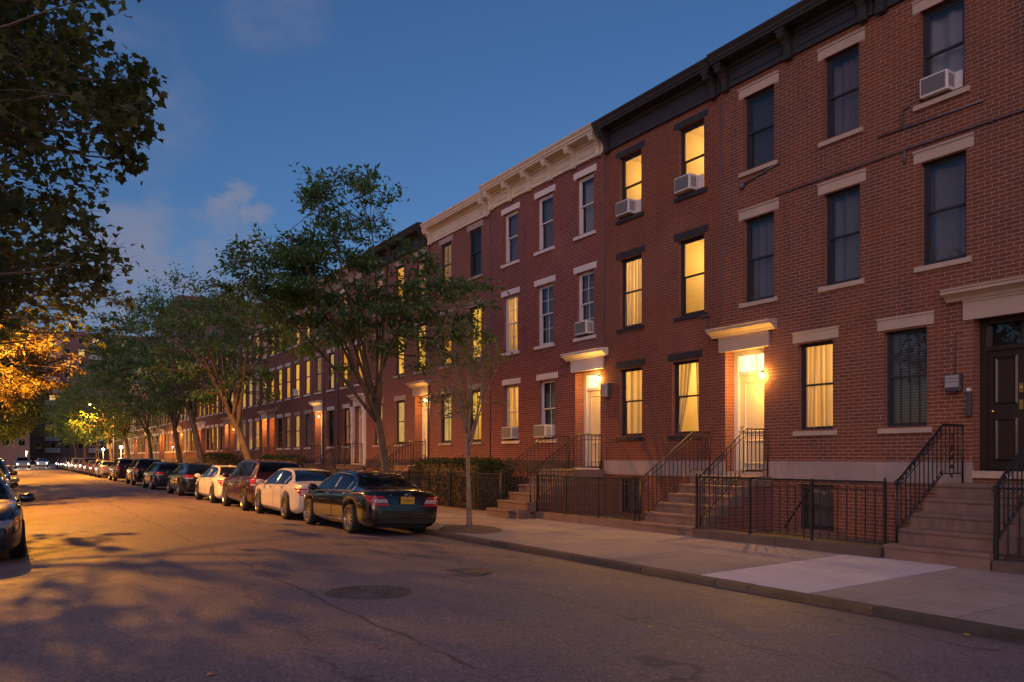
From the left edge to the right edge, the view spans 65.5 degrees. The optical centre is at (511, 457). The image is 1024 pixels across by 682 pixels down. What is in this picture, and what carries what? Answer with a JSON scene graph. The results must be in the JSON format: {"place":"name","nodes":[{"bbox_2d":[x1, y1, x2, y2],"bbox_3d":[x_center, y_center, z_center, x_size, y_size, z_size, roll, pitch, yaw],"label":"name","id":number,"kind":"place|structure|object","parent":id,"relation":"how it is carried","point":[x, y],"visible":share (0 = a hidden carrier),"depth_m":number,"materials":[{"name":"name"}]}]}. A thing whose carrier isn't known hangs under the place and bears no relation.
{"place":"outdoors","nodes":[
{"label":"outdoors","id":0,"kind":"place"},
{"bbox_2d":[0,0,800,369],"label":"sky","id":1,"kind":"structure","parent":0,"point":[448,97],"materials":[{"name":"blue"}]},
{"bbox_2d":[0,464,1023,681],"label":"road","id":2,"kind":"structure","parent":0,"point":[105,579],"depth_m":8.02,"materials":[{"name":"asphalt"}]},
{"bbox_2d":[0,369,28,463],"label":"apartment block","id":3,"kind":"structure","parent":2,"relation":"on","point":[9,454],"depth_m":182.35,"materials":[{"name":"brown brick"}]},
{"bbox_2d":[0,475,34,557],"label":"parked car","id":4,"kind":"object","parent":2,"relation":"on","point":[12,533],"visible":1,"depth_m":12.41,"materials":[{"name":"black paint"}]},
{"bbox_2d":[93,461,113,477],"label":"parked car","id":5,"kind":"object","parent":2,"relation":"on","point":[102,468],"visible":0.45,"depth_m":63.53,"materials":[{"name":"grey paint"}]},
{"bbox_2d":[107,458,133,480],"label":"parked car","id":6,"kind":"object","parent":2,"relation":"on","point":[117,469],"visible":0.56,"depth_m":53.92,"materials":[{"name":"red paint"}]},
{"bbox_2d":[124,458,161,484],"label":"parked car","id":7,"kind":"object","parent":2,"relation":"on","point":[134,473],"visible":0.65,"depth_m":46.32,"materials":[{"name":"black paint"}]},
{"bbox_2d":[141,462,180,489],"bbox_3d":[-18.093,0.957,41.603,2.127,1.423,4.344,3,-2,-33],"label":"parked car","id":8,"kind":"object","parent":2,"relation":"on","point":[155,474],"visible":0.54,"depth_m":39.98,"materials":[{"name":"black paint"}]},
{"bbox_2d":[166,463,213,495],"bbox_3d":[-14.006,0.958,35.195,2.127,1.423,4.344,3,-2,-32],"label":"parked car","id":9,"kind":"object","parent":2,"relation":"on","point":[182,478],"visible":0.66,"depth_m":33.65,"materials":[{"name":"black paint"}]},
{"bbox_2d":[195,465,236,502],"bbox_3d":[-10.650,0.990,29.946,2.134,1.361,4.684,3,-2,-32],"label":"parked car","id":10,"kind":"object","parent":2,"relation":"on","point":[209,482],"visible":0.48,"depth_m":28.91,"materials":[{"name":"white paint"}]},
{"bbox_2d":[222,459,300,509],"bbox_3d":[-8.119,0.873,25.897,2.167,1.592,4.554,3,-2,-32],"label":"parked car","id":11,"kind":"object","parent":2,"relation":"on","point":[240,484],"visible":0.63,"depth_m":24.43,"materials":[{"name":"red paint"}]},
{"bbox_2d":[254,468,332,518],"bbox_3d":[-5.917,0.990,22.468,2.134,1.361,4.684,3,-2,-32],"label":"parked car","id":12,"kind":"object","parent":2,"relation":"on","point":[283,490],"visible":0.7,"depth_m":21.41,"materials":[{"name":"beige paint"}]},
{"bbox_2d":[325,585,411,599],"bbox_3d":[-1.668,1.571,9.270,1.008,0.027,1.008,0,0,24],"label":"manhole cover","id":13,"kind":"object","parent":2,"relation":"on","point":[370,592],"visible":1,"depth_m":9.20,"materials":[{"name":"metal"}]},
{"bbox_2d":[303,470,437,532],"bbox_3d":[-3.460,0.991,18.636,2.134,1.360,4.690,3,-2,-33],"label":"parked car","id":14,"kind":"object","parent":2,"relation":"on","point":[353,501],"visible":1,"depth_m":17.09,"materials":[{"name":"black paint"}]},
{"bbox_2d":[440,568,488,576],"bbox_3d":[-0.710,1.603,11.063,0.792,0.027,0.792,-2,0,-3],"label":"manhole cover","id":15,"kind":"object","parent":2,"relation":"on","point":[464,572],"visible":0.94,"depth_m":11.04,"materials":[{"name":"metal"}]},
{"bbox_2d":[50,463,1023,629],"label":"pavement","id":16,"kind":"structure","parent":0,"point":[986,596],"depth_m":11.55,"materials":[{"name":"concrete"}]},
{"bbox_2d":[35,391,91,457],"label":"street tree","id":17,"kind":"object","parent":16,"relation":"on","point":[69,443],"visible":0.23,"depth_m":115.68,"materials":[{"name":"green plant"}]},
{"bbox_2d":[41,390,107,457],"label":"street tree","id":18,"kind":"object","parent":16,"relation":"on","point":[62,424],"visible":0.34,"depth_m":101.50,"materials":[{"name":"green plant"}]},
{"bbox_2d":[45,380,124,458],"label":"street tree","id":19,"kind":"object","parent":16,"relation":"on","point":[62,416],"visible":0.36,"depth_m":88.14,"materials":[{"name":"green plant"}]},
{"bbox_2d":[52,370,141,460],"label":"street tree","id":20,"kind":"object","parent":16,"relation":"on","point":[88,426],"visible":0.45,"depth_m":76.69,"materials":[{"name":"green plant"}]},
{"bbox_2d":[61,355,167,457],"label":"street tree","id":21,"kind":"object","parent":16,"relation":"on","point":[125,431],"visible":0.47,"depth_m":65.87,"materials":[{"name":"green plant"}]},
{"bbox_2d":[72,328,202,458],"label":"street tree","id":22,"kind":"object","parent":16,"relation":"on","point":[148,435],"visible":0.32,"depth_m":55.27,"materials":[{"name":"green plant"}]},
{"bbox_2d":[76,278,228,462],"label":"street tree","id":23,"kind":"object","parent":16,"relation":"on","point":[174,421],"visible":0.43,"depth_m":46.05,"materials":[{"name":"green plant"}]},
{"bbox_2d":[106,266,267,462],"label":"street tree","id":24,"kind":"object","parent":16,"relation":"on","point":[190,406],"visible":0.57,"depth_m":40.87,"materials":[{"name":"green plant"}]},
{"bbox_2d":[125,262,301,459],"bbox_3d":[-11.956,-3.023,33.201,6.749,9.457,7.517,0,0,8],"label":"street tree","id":25,"kind":"object","parent":16,"relation":"on","point":[221,378],"visible":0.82,"depth_m":32.66,"materials":[{"name":"green plant"}]},
{"bbox_2d":[194,162,509,471],"bbox_3d":[-4.164,-3.111,21.410,8.184,9.601,4.880,0,0,-1],"label":"street tree","id":26,"kind":"object","parent":16,"relation":"on","point":[288,292],"visible":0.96,"depth_m":20.68,"materials":[{"name":"green plant"}]},
{"bbox_2d":[409,469,474,508],"bbox_3d":[-2.295,1.038,25.165,0.044,1.305,4.494,0,0,-32],"label":"area fence","id":27,"kind":"object","parent":16,"relation":"on","point":[429,475],"visible":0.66,"depth_m":24.82,"materials":[{"name":"black metal"}]},
{"bbox_2d":[405,291,514,526],"bbox_3d":[-1.045,-1.014,17.913,2.409,5.382,1.971,0,0,27],"label":"street tree","id":28,"kind":"object","parent":16,"relation":"on","point":[469,408],"visible":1,"depth_m":17.83,"materials":[{"name":"green plant"}]},
{"bbox_2d":[439,525,502,532],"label":"soil","id":29,"kind":"structure","parent":16,"relation":"on","point":[473,529],"depth_m":17.45,"materials":[{"name":"soil"}]},
{"bbox_2d":[485,509,1020,560],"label":"areaway ground","id":30,"kind":"structure","parent":0,"point":[817,535],"depth_m":15.62,"materials":[{"name":"concrete"}]},
{"bbox_2d":[152,373,161,460],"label":"row house","id":31,"kind":"structure","parent":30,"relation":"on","point":[158,446],"depth_m":85.89,"materials":[{"name":"brick"}]},
{"bbox_2d":[159,379,170,461],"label":"row house","id":32,"kind":"structure","parent":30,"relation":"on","point":[165,430],"depth_m":82.06,"materials":[{"name":"brick"}]},
{"bbox_2d":[203,452,237,465],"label":"shrub","id":33,"kind":"object","parent":30,"relation":"on","point":[217,458],"visible":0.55,"depth_m":53.76,"materials":[{"name":"green plant"}]},
{"bbox_2d":[258,453,306,467],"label":"shrub","id":34,"kind":"object","parent":30,"relation":"on","point":[275,457],"visible":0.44,"depth_m":41.39,"materials":[{"name":"green plant"}]},
{"bbox_2d":[413,455,517,508],"bbox_3d":[-1.640,0.818,25.645,1.648,1.826,4.498,0,0,-32],"label":"hedge","id":35,"kind":"object","parent":30,"relation":"on","point":[483,465],"visible":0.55,"depth_m":24.55,"materials":[{"name":"plant"}]},
{"label":"ground","id":36,"kind":"structure","parent":0,"visible":0},
{"bbox_2d":[29,329,155,463],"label":"apartment block","id":37,"kind":"structure","parent":36,"relation":"on","point":[42,446],"depth_m":202.85,"materials":[{"name":"brown brick"}]},
{"bbox_2d":[176,361,189,462],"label":"row house","id":38,"kind":"structure","parent":36,"relation":"on","point":[184,428],"depth_m":73.28,"materials":[{"name":"brick"}]},
{"bbox_2d":[187,354,201,462],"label":"row house","id":39,"kind":"structure","parent":36,"relation":"on","point":[193,456],"depth_m":68.37,"materials":[{"name":"brick"}]},
{"bbox_2d":[191,357,214,462],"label":"row house","id":40,"kind":"structure","parent":36,"relation":"on","point":[207,423],"depth_m":65.06,"materials":[{"name":"brick"}]},
{"bbox_2d":[154,295,263,364],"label":"apartment block","id":41,"kind":"structure","parent":36,"relation":"on","point":[206,332],"depth_m":143.38,"materials":[{"name":"brick"}]},
{"bbox_2d":[215,335,228,453],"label":"row house","id":42,"kind":"structure","parent":36,"relation":"on","point":[221,431],"depth_m":61.03,"materials":[{"name":"brick"}]},
{"bbox_2d":[224,326,246,465],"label":"row house","id":43,"kind":"structure","parent":36,"relation":"on","point":[234,444],"depth_m":56.55,"materials":[{"name":"brick"}]},
{"bbox_2d":[242,318,267,458],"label":"row house","id":44,"kind":"structure","parent":36,"relation":"on","point":[257,429],"depth_m":52.33,"materials":[{"name":"brick"}]},
{"bbox_2d":[264,313,291,458],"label":"row house","id":45,"kind":"structure","parent":36,"relation":"on","point":[280,429],"depth_m":47.70,"materials":[{"name":"brick"}]},
{"bbox_2d":[289,280,322,468],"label":"row house","id":46,"kind":"structure","parent":36,"relation":"on","point":[307,403],"depth_m":43.40,"materials":[{"name":"brick"}]},
{"bbox_2d":[317,264,365,472],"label":"row house","id":47,"kind":"structure","parent":36,"relation":"on","point":[351,419],"depth_m":38.76,"materials":[{"name":"brick"}]},
{"bbox_2d":[362,222,430,486],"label":"row house","id":48,"kind":"structure","parent":36,"relation":"on","point":[404,415],"depth_m":33.18,"materials":[{"name":"brick"}]},
{"bbox_2d":[397,400,403,443],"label":"window","id":49,"kind":"structure","parent":48,"relation":"in","point":[400,404],"depth_m":33.48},
{"bbox_2d":[420,191,490,463],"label":"row house","id":50,"kind":"structure","parent":36,"relation":"on","point":[457,235],"depth_m":28.65,"materials":[{"name":"brick"}]},
{"bbox_2d":[442,393,450,442],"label":"window","id":51,"kind":"structure","parent":50,"relation":"in","point":[446,421],"depth_m":29.97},
{"bbox_2d":[442,242,450,288],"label":"window","id":52,"kind":"structure","parent":50,"relation":"in","point":[446,249],"depth_m":29.92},
{"bbox_2d":[471,389,480,441],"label":"window","id":53,"kind":"structure","parent":50,"relation":"in","point":[477,437],"depth_m":28.10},
{"bbox_2d":[471,227,480,276],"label":"window","id":54,"kind":"structure","parent":50,"relation":"in","point":[476,234],"depth_m":28.24,"materials":[{"name":"black"}]},
{"bbox_2d":[437,123,607,518],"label":"row house","id":55,"kind":"structure","parent":36,"relation":"on","point":[547,207],"depth_m":23.79,"materials":[{"name":"brick"}]},
{"bbox_2d":[474,471,502,510],"bbox_3d":[-0.673,1.032,22.611,0.044,1.275,1.544,0,0,-32],"label":"area fence","id":56,"kind":"object","parent":55,"relation":"on","point":[490,478],"visible":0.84,"depth_m":22.69,"materials":[{"name":"black metal"}]},
{"bbox_2d":[506,294,517,352],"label":"window","id":57,"kind":"structure","parent":55,"relation":"in","point":[516,295],"depth_m":26.27,"materials":[{"name":"yellow glass"}]},
{"bbox_2d":[506,210,517,262],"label":"window","id":58,"kind":"structure","parent":55,"relation":"in","point":[512,218],"depth_m":26.29,"materials":[{"name":"grey glass"}]},
{"bbox_2d":[499,435,568,499],"bbox_3d":[0.651,0.474,22.386,2.378,2.191,0.067,0,0,-32],"label":"stair railing","id":59,"kind":"object","parent":55,"relation":"on","point":[559,440],"visible":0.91,"depth_m":22.43,"materials":[{"name":"metal"}]},
{"bbox_2d":[534,424,554,438],"bbox_3d":[1.016,-0.765,24.193,0.492,0.430,0.860,0,0,-32],"label":"air conditioner","id":60,"kind":"object","parent":55,"relation":"attached to","point":[541,431],"visible":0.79,"depth_m":23.95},
{"bbox_2d":[540,283,552,345],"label":"window","id":61,"kind":"structure","parent":55,"relation":"in","point":[546,291],"depth_m":24.64,"materials":[{"name":"grey glass"}]},
{"bbox_2d":[540,193,552,249],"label":"window","id":62,"kind":"structure","parent":55,"relation":"in","point":[546,203],"depth_m":24.63,"materials":[{"name":"grey glass"}]},
{"bbox_2d":[542,380,554,439],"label":"window","id":63,"kind":"structure","parent":55,"relation":"in","point":[548,387],"depth_m":24.55,"materials":[{"name":"grey glass"}]},
{"bbox_2d":[529,434,601,501],"bbox_3d":[1.445,0.474,21.136,2.378,2.191,0.067,0,0,-32],"label":"stair railing","id":64,"kind":"object","parent":55,"relation":"on","point":[584,439],"visible":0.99,"depth_m":21.18,"materials":[{"name":"metal"}]},
{"bbox_2d":[575,320,593,337],"bbox_3d":[2.082,-3.635,22.607,0.392,0.410,0.780,0,0,-32],"label":"air conditioner","id":65,"kind":"object","parent":55,"relation":"attached to","point":[584,328],"visible":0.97,"depth_m":22.41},
{"bbox_2d":[579,270,593,321],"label":"window","id":66,"kind":"structure","parent":55,"relation":"in","point":[586,279],"depth_m":22.92,"materials":[{"name":"grey glass"}]},
{"bbox_2d":[579,173,593,234],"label":"window","id":67,"kind":"structure","parent":55,"relation":"in","point":[586,185],"depth_m":22.92,"materials":[{"name":"white glass"}]},
{"bbox_2d":[588,390,599,465],"bbox_3d":[2.454,-0.814,22.689,0.135,2.188,0.932,0,0,-32],"label":"door","id":68,"kind":"structure","parent":55,"relation":"in","point":[593,396],"depth_m":22.84,"materials":[{"name":"wood"}]},
{"bbox_2d":[49,464,1023,642],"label":"kerb","id":69,"kind":"structure","parent":36,"relation":"on","point":[986,629],"depth_m":9.68,"materials":[{"name":"concrete"}]},
{"bbox_2d":[536,57,721,528],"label":"row house","id":70,"kind":"structure","parent":36,"relation":"on","point":[663,367],"depth_m":20.06,"materials":[{"name":"brick"}]},
{"bbox_2d":[536,473,635,520],"bbox_3d":[1.658,0.953,18.938,0.044,1.115,3.804,0,0,-32],"label":"area fence","id":71,"kind":"object","parent":70,"relation":"attached to","point":[606,483],"visible":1,"depth_m":18.75,"materials":[{"name":"black metal"}]},
{"bbox_2d":[616,198,640,217],"bbox_3d":[3.057,-6.535,21.034,0.432,0.410,0.760,0,0,-32],"label":"air conditioner","id":72,"kind":"object","parent":70,"relation":"attached to","point":[626,207],"visible":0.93,"depth_m":20.84,"materials":[{"name":"metal"}]},
{"bbox_2d":[622,151,640,200],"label":"window","id":73,"kind":"structure","parent":70,"relation":"in","point":[624,189],"depth_m":21.32,"materials":[{"name":"brown paint"}]},
{"bbox_2d":[622,367,641,436],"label":"window","id":74,"kind":"structure","parent":70,"relation":"in","point":[624,403],"depth_m":21.32,"materials":[{"name":"brown paint"}]},
{"bbox_2d":[622,477,641,513],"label":"window","id":75,"kind":"structure","parent":70,"relation":"in","point":[637,483],"depth_m":21.25,"materials":[{"name":"brown paint"}]},
{"bbox_2d":[623,254,641,327],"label":"window","id":76,"kind":"structure","parent":70,"relation":"in","point":[634,258],"depth_m":21.30,"materials":[{"name":"brown paint"}]},
{"bbox_2d":[675,359,698,434],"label":"window","id":77,"kind":"structure","parent":70,"relation":"in","point":[677,398],"depth_m":19.64,"materials":[{"name":"brown paint"}]},
{"bbox_2d":[674,173,703,194],"bbox_3d":[4.230,-6.535,19.186,0.432,0.410,0.760,0,0,-32],"label":"air conditioner","id":78,"kind":"object","parent":70,"relation":"attached to","point":[686,183],"visible":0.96,"depth_m":19.00,"materials":[{"name":"metal"}]},
{"bbox_2d":[681,234,703,315],"bbox_3d":[4.408,-4.350,19.168,0.090,1.860,0.860,0,0,-32],"label":"window","id":79,"kind":"structure","parent":70,"relation":"in","point":[683,279],"depth_m":19.46,"materials":[{"name":"brown paint"}]},
{"bbox_2d":[681,120,703,175],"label":"window","id":80,"kind":"structure","parent":70,"relation":"in","point":[683,133],"depth_m":19.45,"materials":[{"name":"brown paint"}]},
{"bbox_2d":[632,0,1023,557],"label":"row house","id":81,"kind":"structure","parent":36,"relation":"on","point":[797,81],"depth_m":16.43,"materials":[{"name":"brick"}]},
{"bbox_2d":[638,431,709,520],"bbox_3d":[3.666,0.489,17.880,2.198,2.161,0.067,0,0,-32],"label":"stair railing","id":82,"kind":"object","parent":81,"relation":"on","point":[693,432],"visible":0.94,"depth_m":17.84,"materials":[{"name":"metal"}]},
{"bbox_2d":[715,100,720,327],"bbox_3d":[4.720,-5.527,18.370,0.016,5.305,0.254,0,0,-32],"label":"downspout","id":83,"kind":"object","parent":81,"relation":"attached to","point":[720,213],"visible":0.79,"depth_m":18.26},
{"bbox_2d":[699,428,767,526],"bbox_3d":[4.603,0.479,16.461,2.058,2.181,0.067,0,0,-32],"label":"stair railing","id":84,"kind":"object","parent":81,"relation":"on","point":[726,448],"visible":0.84,"depth_m":16.46,"materials":[{"name":"metal"}]},
{"bbox_2d":[740,374,763,470],"bbox_3d":[5.468,-0.779,17.904,0.135,2.158,0.882,0,0,-32],"label":"door","id":85,"kind":"structure","parent":81,"relation":"in","point":[751,386],"depth_m":17.98,"materials":[{"name":"white wood"}]},
{"bbox_2d":[747,212,773,302],"bbox_3d":[5.558,-4.350,17.488,0.230,1.860,0.830,0,0,-32],"label":"window","id":86,"kind":"structure","parent":81,"relation":"in","point":[760,230],"depth_m":17.66,"materials":[{"name":"black glass"}]},
{"bbox_2d":[747,86,773,169],"bbox_3d":[5.638,-7.160,17.539,0.420,1.660,0.830,0,0,-32],"label":"window","id":87,"kind":"structure","parent":81,"relation":"in","point":[760,107],"depth_m":17.66,"materials":[{"name":"black glass"}]},
{"bbox_2d":[695,473,886,543],"bbox_3d":[4.734,0.912,14.092,0.044,1.195,4.044,0,0,-32],"label":"area fence","id":88,"kind":"object","parent":81,"relation":"attached to","point":[811,487],"visible":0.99,"depth_m":13.80,"materials":[{"name":"black metal"}]},
{"bbox_2d":[801,340,832,430],"bbox_3d":[6.273,-1.452,16.230,0.090,1.825,0.820,0,0,-32],"label":"window","id":89,"kind":"structure","parent":81,"relation":"in","point":[804,346],"depth_m":16.51,"materials":[{"name":"black wood"}]},
{"bbox_2d":[801,484,833,530],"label":"window","id":90,"kind":"structure","parent":81,"relation":"in","point":[824,492],"depth_m":16.39,"materials":[{"name":"black glass"}]},
{"bbox_2d":[827,45,858,138],"bbox_3d":[6.729,-7.160,15.821,0.420,1.660,0.780,0,0,-32],"label":"window","id":91,"kind":"structure","parent":81,"relation":"in","point":[842,69],"depth_m":15.90,"materials":[{"name":"black glass"}]},
{"bbox_2d":[827,185,859,285],"bbox_3d":[6.734,-4.350,15.812,0.420,1.860,0.800,0,0,-32],"label":"window","id":92,"kind":"structure","parent":81,"relation":"in","point":[843,206],"depth_m":15.93,"materials":[{"name":"black glass"}]},
{"bbox_2d":[874,0,1023,574],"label":"row house","id":93,"kind":"structure","parent":36,"relation":"on","point":[949,236],"depth_m":13.78,"materials":[{"name":"brick"}]},
{"bbox_2d":[775,109,1023,195],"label":"conduit pipe","id":94,"kind":"object","parent":93,"relation":"attached to","point":[992,120],"visible":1,"depth_m":14.44,"materials":[{"name":"metal"}]},
{"bbox_2d":[887,327,926,427],"bbox_3d":[7.436,-1.452,14.706,0.420,1.825,0.820,0,0,-32],"label":"window","id":95,"kind":"structure","parent":93,"relation":"in","point":[906,349],"depth_m":14.76,"materials":[{"name":"black glass"}]},
{"bbox_2d":[894,424,963,542],"bbox_3d":[6.789,0.507,12.921,1.961,2.125,0.067,0,0,-32],"label":"stair railing","id":96,"kind":"object","parent":93,"relation":"on","point":[924,449],"visible":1,"depth_m":12.82,"materials":[{"name":"black metal"}]},
{"bbox_2d":[877,99,984,137],"bbox_3d":[7.395,-5.992,14.153,0.053,0.075,1.930,0,0,-32],"label":"conduit pipe","id":97,"kind":"object","parent":93,"relation":"attached to","point":[951,111],"visible":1,"depth_m":14.04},
{"bbox_2d":[920,69,962,100],"bbox_3d":[7.525,-6.525,14.052,0.372,0.390,0.740,0,0,-32],"label":"air conditioner","id":98,"kind":"object","parent":93,"relation":"attached to","point":[939,83],"visible":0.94,"depth_m":13.88,"materials":[{"name":"metal"}]},
{"bbox_2d":[923,0,964,100],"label":"window","id":99,"kind":"structure","parent":93,"relation":"in","point":[943,25],"depth_m":14.21,"materials":[{"name":"black glass"}]},
{"bbox_2d":[924,151,965,265],"bbox_3d":[7.731,-4.350,14.064,0.230,1.860,0.800,0,0,-32],"label":"window","id":100,"kind":"structure","parent":93,"relation":"in","point":[944,178],"depth_m":14.22,"materials":[{"name":"black glass"}]},
{"bbox_2d":[944,373,962,392],"bbox_3d":[7.608,-1.270,13.725,0.122,0.320,0.270,0,0,-32],"label":"meter box","id":101,"kind":"object","parent":93,"relation":"attached to","point":[953,383],"visible":1,"depth_m":13.68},
{"bbox_2d":[989,348,1023,469],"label":"door","id":102,"kind":"structure","parent":93,"relation":"in","point":[1006,367],"depth_m":13.33,"materials":[{"name":"black wood"}]},
{"bbox_2d":[992,444,1023,553],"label":"stair railing","id":103,"kind":"object","parent":93,"relation":"on","point":[1019,454],"visible":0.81,"depth_m":11.31,"materials":[{"name":"black metal"}]},
{"bbox_2d":[994,483,1023,560],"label":"area fence","id":104,"kind":"object","parent":93,"relation":"attached to","point":[996,522],"visible":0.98,"depth_m":10.95,"materials":[{"name":"black metal"}]},
{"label":"pavement opposite","id":105,"kind":"structure","parent":0,"visible":0},
{"bbox_2d":[0,378,45,444],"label":"street tree","id":106,"kind":"object","parent":105,"relation":"on","point":[17,432],"visible":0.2,"depth_m":79.15,"materials":[{"name":"green plant"}]},
{"bbox_2d":[0,370,51,447],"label":"street tree","id":107,"kind":"object","parent":105,"relation":"on","point":[26,427],"visible":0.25,"depth_m":64.50,"materials":[{"name":"green plant"}]},
{"bbox_2d":[0,354,53,435],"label":"street tree","id":108,"kind":"object","parent":105,"relation":"on","point":[31,406],"visible":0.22,"depth_m":51.42,"materials":[{"name":"green plant"}]},
{"bbox_2d":[0,312,64,418],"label":"street tree","id":109,"kind":"object","parent":105,"relation":"on","point":[8,366],"visible":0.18,"depth_m":39.51,"materials":[{"name":"green plant"}]},
{"bbox_2d":[0,323,89,423],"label":"street tree","id":110,"kind":"object","parent":105,"relation":"on","point":[10,386],"visible":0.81,"depth_m":27.13,"materials":[{"name":"green plant"}]},
{"bbox_2d":[0,224,143,352],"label":"plane tree","id":111,"kind":"object","parent":105,"relation":"on","point":[61,306],"visible":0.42,"depth_m":17.82,"materials":[{"name":"green plant"}]},
{"bbox_2d":[0,0,167,344],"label":"plane tree","id":112,"kind":"object","parent":105,"relation":"on","point":[40,57],"visible":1,"depth_m":10.08,"materials":[{"name":"green plant"}]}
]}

